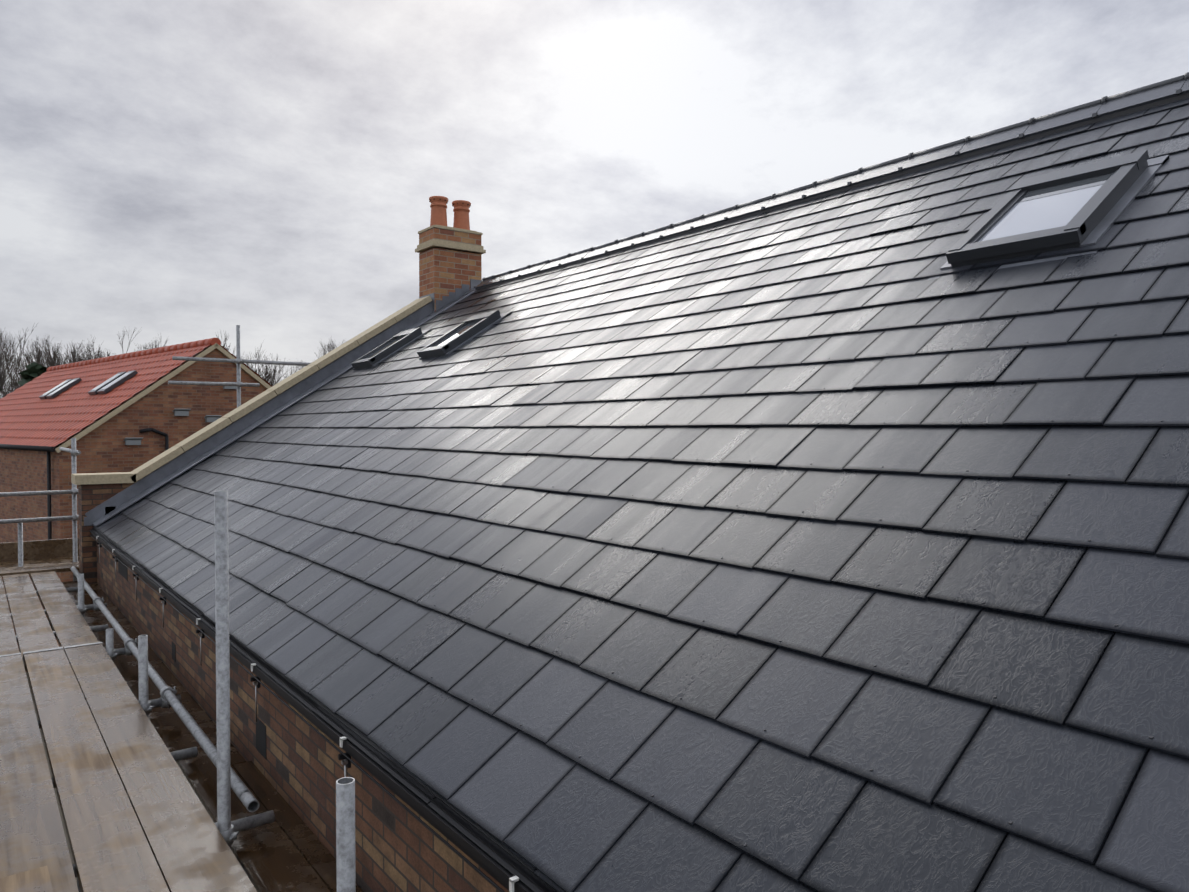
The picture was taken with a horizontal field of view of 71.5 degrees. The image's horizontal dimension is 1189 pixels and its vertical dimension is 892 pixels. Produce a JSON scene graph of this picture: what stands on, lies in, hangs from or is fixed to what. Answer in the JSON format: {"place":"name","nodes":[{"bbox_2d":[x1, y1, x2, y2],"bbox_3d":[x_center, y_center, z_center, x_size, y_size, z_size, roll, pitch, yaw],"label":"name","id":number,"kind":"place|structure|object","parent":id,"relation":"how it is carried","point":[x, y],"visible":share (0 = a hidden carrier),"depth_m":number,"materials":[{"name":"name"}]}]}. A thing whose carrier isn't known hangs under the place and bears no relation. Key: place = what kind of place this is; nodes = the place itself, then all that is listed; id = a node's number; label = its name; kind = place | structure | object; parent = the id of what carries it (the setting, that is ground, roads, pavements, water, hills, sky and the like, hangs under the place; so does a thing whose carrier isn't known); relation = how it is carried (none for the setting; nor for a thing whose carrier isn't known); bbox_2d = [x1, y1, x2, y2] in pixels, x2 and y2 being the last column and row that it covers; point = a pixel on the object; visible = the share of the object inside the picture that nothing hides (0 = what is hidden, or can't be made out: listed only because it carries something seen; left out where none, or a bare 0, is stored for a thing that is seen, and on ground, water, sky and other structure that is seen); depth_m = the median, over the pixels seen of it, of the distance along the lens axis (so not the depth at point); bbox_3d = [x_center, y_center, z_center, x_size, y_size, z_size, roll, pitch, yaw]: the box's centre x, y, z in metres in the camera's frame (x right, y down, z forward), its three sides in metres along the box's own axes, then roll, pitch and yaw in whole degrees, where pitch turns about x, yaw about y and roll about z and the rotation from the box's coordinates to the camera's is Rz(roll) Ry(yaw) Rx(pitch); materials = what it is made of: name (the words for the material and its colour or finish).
{"place":"outdoors","nodes":[
{"label":"outdoors","id":0,"kind":"place"},
{"bbox_2d":[25,671,76,882],"bbox_3d":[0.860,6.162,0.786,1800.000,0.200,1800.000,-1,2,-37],"label":"gap between boards","id":1,"kind":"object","parent":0,"point":[68,844],"depth_m":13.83,"materials":[{"name":"black"}]},
{"bbox_2d":[0,362,46,395],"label":"evergreen","id":2,"kind":"object","parent":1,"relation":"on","point":[33,371],"visible":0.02,"depth_m":36.17,"materials":[{"name":"green plant"}]},
{"bbox_2d":[0,325,344,398],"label":"trees","id":3,"kind":"object","parent":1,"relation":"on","point":[38,355],"visible":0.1,"depth_m":56.95,"materials":[{"name":"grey plant"}]},
{"bbox_2d":[0,325,355,891],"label":"scaffold","id":4,"kind":"object","parent":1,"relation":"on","point":[228,778],"visible":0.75,"depth_m":3.36,"materials":[{"name":"silver metal"}]},
{"bbox_2d":[0,538,256,891],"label":"boards","id":5,"kind":"object","parent":4,"relation":"on","point":[136,816],"visible":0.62,"depth_m":3.65,"materials":[{"name":"beige wood"}]},
{"bbox_2d":[0,642,102,659],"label":"board bands","id":6,"kind":"object","parent":5,"relation":"on","point":[52,649],"visible":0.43,"depth_m":5.69,"materials":[{"name":"silver metal"}]},
{"bbox_2d":[62,581,362,891],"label":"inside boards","id":7,"kind":"object","parent":4,"relation":"on","point":[286,850],"visible":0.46,"depth_m":3.71,"materials":[{"name":"brown wood"}]},
{"bbox_2d":[78,301,431,583],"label":"gable wall","id":8,"kind":"structure","parent":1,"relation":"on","point":[91,496],"depth_m":9.04,"materials":[{"name":"brick"}]},
{"bbox_2d":[71,296,431,484],"bbox_3d":[-4.041,-0.830,10.312,4.218,2.439,0.410,-1,2,-37],"label":"coping","id":9,"kind":"object","parent":8,"relation":"on","point":[173,452],"visible":0.98,"depth_m":10.01,"materials":[{"name":"stone"}]},
{"bbox_2d":[415,225,485,311],"bbox_3d":[-2.059,-2.051,11.812,0.830,2.055,0.570,-1,2,-37],"label":"chimney","id":10,"kind":"object","parent":8,"relation":"on","point":[443,272],"depth_m":11.57,"materials":[{"name":"brown brick"}]},
{"bbox_2d":[429,196,470,229],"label":"chimney pots","id":11,"kind":"object","parent":10,"relation":"on","point":[438,206],"visible":0.9,"depth_m":11.66,"materials":[{"name":"ceramic"}]},
{"bbox_2d":[419,279,481,312],"bbox_3d":[-2.044,-2.068,11.610,0.891,0.603,0.406,0,1,-4],"label":"chimney flashing","id":12,"kind":"object","parent":10,"relation":"attached to","point":[451,297],"visible":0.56,"depth_m":11.57,"materials":[{"name":"grey metal"}]},
{"bbox_2d":[96,539,508,891],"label":"walls","id":13,"kind":"structure","parent":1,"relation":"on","point":[399,847],"depth_m":3.49,"materials":[{"name":"brick"}]},
{"bbox_2d":[118,558,266,759],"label":"wall vents","id":14,"kind":"object","parent":13,"relation":"attached to","point":[260,725],"visible":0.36,"depth_m":4.03,"materials":[{"name":"black plastic"}]},
{"bbox_2d":[89,528,555,891],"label":"black eaves","id":15,"kind":"object","parent":13,"relation":"attached to","point":[501,866],"visible":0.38,"depth_m":2.71,"materials":[{"name":"black plastic"}]},
{"bbox_2d":[98,544,347,776],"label":"rods","id":16,"kind":"object","parent":15,"relation":"attached to","point":[344,762],"visible":0.85,"depth_m":4.79,"materials":[{"name":"silver metal"}]},
{"bbox_2d":[97,542,350,767],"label":"brackets","id":17,"kind":"object","parent":15,"relation":"attached to","point":[340,756],"visible":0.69,"depth_m":3.88,"materials":[{"name":"black plastic"}]},
{"bbox_2d":[96,536,518,891],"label":"gutter brackets","id":18,"kind":"object","parent":15,"relation":"attached to","point":[513,879],"visible":0.98,"depth_m":2.92,"materials":[{"name":"white metal"}]},
{"bbox_2d":[93,527,556,891],"bbox_3d":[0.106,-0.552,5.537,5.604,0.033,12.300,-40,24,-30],"label":"gutter","id":19,"kind":"object","parent":15,"relation":"on","point":[362,736],"visible":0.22,"depth_m":2.86,"materials":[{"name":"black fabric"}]},
{"bbox_2d":[92,98,1188,891],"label":"slates","id":20,"kind":"object","parent":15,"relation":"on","point":[682,520],"visible":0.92,"depth_m":2.83,"materials":[{"name":"grey stone"}]},
{"bbox_2d":[84,288,476,526],"bbox_3d":[-3.545,-0.694,10.236,4.752,3.086,0.402,-1,2,-37],"label":"flashing","id":21,"kind":"object","parent":20,"relation":"on","point":[116,504],"visible":0.75,"depth_m":9.93,"materials":[{"name":"grey metal"}]},
{"bbox_2d":[351,327,430,368],"bbox_3d":[-2.578,-1.183,10.174,1.040,0.102,0.730,-40,24,-30],"label":"roof window","id":22,"kind":"structure","parent":20,"relation":"on","point":[388,348],"depth_m":10.07,"materials":[{"name":"grey metal"}]},
{"bbox_2d":[417,310,510,358],"bbox_3d":[-1.440,-1.151,8.678,1.040,0.102,0.730,-40,24,-30],"label":"roof window","id":23,"kind":"structure","parent":20,"relation":"on","point":[461,334],"depth_m":8.58,"materials":[{"name":"grey metal"}]},
{"bbox_2d":[134,106,1188,846],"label":"rivets","id":24,"kind":"object","parent":20,"relation":"on","point":[750,460],"visible":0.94,"depth_m":3.30,"materials":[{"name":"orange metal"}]},
{"bbox_2d":[474,72,1188,289],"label":"ridge","id":25,"kind":"structure","parent":20,"relation":"on","point":[1174,89],"depth_m":6.23,"materials":[{"name":"black"}]},
{"bbox_2d":[927,150,1168,279],"bbox_3d":[2.235,-1.153,4.090,1.160,0.102,0.780,-40,24,-30],"label":"roof window","id":26,"kind":"structure","parent":20,"relation":"on","point":[1081,205],"depth_m":4.01,"materials":[{"name":"grey metal"}]},
{"bbox_2d":[39,370,137,398],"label":"skylights","id":27,"kind":"object","parent":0,"point":[112,383],"visible":1,"depth_m":22.06,"materials":[{"name":"grey glass"}]},
{"bbox_2d":[0,347,266,671],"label":"walls","id":28,"kind":"structure","parent":0,"point":[103,448],"depth_m":19.97,"materials":[{"name":"brown brick"}]},
{"bbox_2d":[0,428,168,630],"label":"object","id":29,"kind":"object","parent":28,"relation":"attached to","point":[48,449],"visible":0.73,"depth_m":18.76,"materials":[{"name":"black plastic"}]},
{"bbox_2d":[0,338,271,446],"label":"neighbour roof","id":30,"kind":"structure","parent":28,"relation":"on","point":[28,416],"depth_m":22.47,"materials":[{"name":"red tile"}]},
{"bbox_2d":[55,343,270,452],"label":"verge","id":31,"kind":"structure","parent":30,"relation":"attached to","point":[84,432],"depth_m":19.83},
{"bbox_2d":[123,382,236,444],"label":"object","id":32,"kind":"object","parent":28,"relation":"in","point":[177,412],"visible":0.75,"depth_m":20.27,"materials":[{"name":"grey plastic"}]},
{"bbox_2d":[0,0,1188,397],"label":"sky","id":33,"kind":"structure","parent":0,"point":[178,171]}
]}

